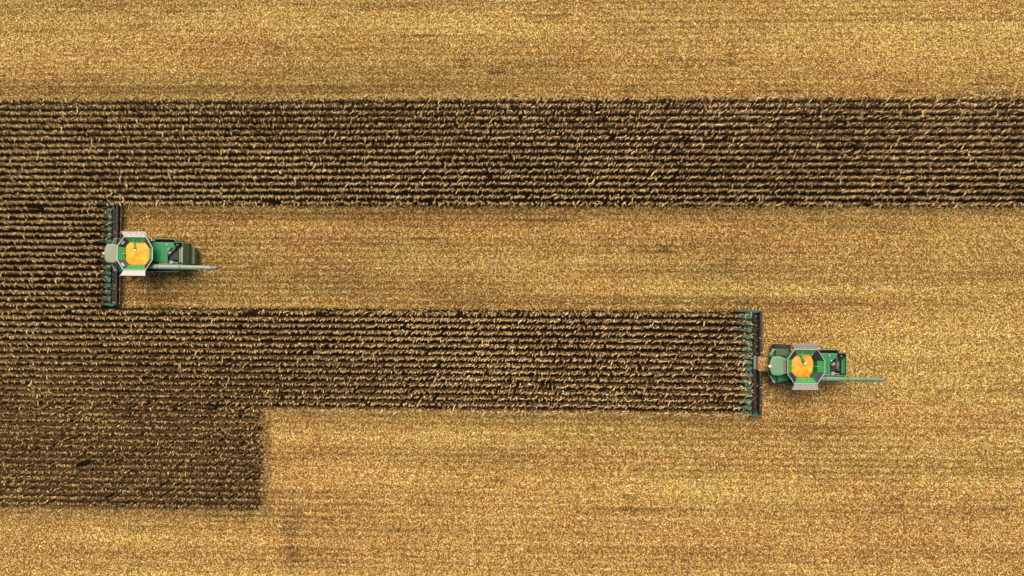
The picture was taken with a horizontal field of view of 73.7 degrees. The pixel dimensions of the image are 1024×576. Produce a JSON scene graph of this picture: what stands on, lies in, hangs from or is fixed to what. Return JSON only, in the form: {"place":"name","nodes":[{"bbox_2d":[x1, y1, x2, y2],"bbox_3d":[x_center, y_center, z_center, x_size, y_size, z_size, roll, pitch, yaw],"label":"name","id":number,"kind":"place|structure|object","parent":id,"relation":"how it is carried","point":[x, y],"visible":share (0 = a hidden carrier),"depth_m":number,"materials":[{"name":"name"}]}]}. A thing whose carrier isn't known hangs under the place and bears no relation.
{"place":"outdoors","nodes":[
{"label":"outdoors","id":0,"kind":"place"},
{"bbox_2d":[0,0,1023,575],"bbox_3d":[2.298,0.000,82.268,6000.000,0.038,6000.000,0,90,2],"label":"ground","id":1,"kind":"structure","parent":0,"point":[498,300],"depth_m":82.31,"materials":[{"name":"soil"}]},
{"bbox_2d":[100,203,218,305],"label":"combine harvester","id":2,"kind":"object","parent":1,"relation":"on","point":[170,255],"visible":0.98,"depth_m":80.48,"materials":[{"name":"green paint"}]},
{"bbox_2d":[126,243,148,264],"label":"grain heap","id":3,"kind":"object","parent":2,"relation":"in","point":[140,256],"visible":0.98,"depth_m":79.69,"materials":[{"name":"food"}]},
{"bbox_2d":[0,0,1023,575],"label":"corn residue","id":4,"kind":"object","parent":1,"relation":"on","point":[552,552],"visible":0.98,"depth_m":81.95},
{"bbox_2d":[0,94,1023,520],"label":"standing corn","id":5,"kind":"object","parent":1,"relation":"on","point":[112,418],"visible":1,"depth_m":81.29,"materials":[{"name":"brown plant"}]},
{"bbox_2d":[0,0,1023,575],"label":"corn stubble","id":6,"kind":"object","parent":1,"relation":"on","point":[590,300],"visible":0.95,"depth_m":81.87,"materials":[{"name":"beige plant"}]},
{"bbox_2d":[734,310,885,416],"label":"combine harvester","id":7,"kind":"object","parent":1,"relation":"on","point":[829,365],"visible":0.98,"depth_m":78.69,"materials":[{"name":"green paint"}]},
{"bbox_2d":[792,355,812,376],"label":"grain heap","id":8,"kind":"object","parent":7,"relation":"in","point":[800,369],"visible":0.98,"depth_m":77.70,"materials":[{"name":"food"}]}
]}

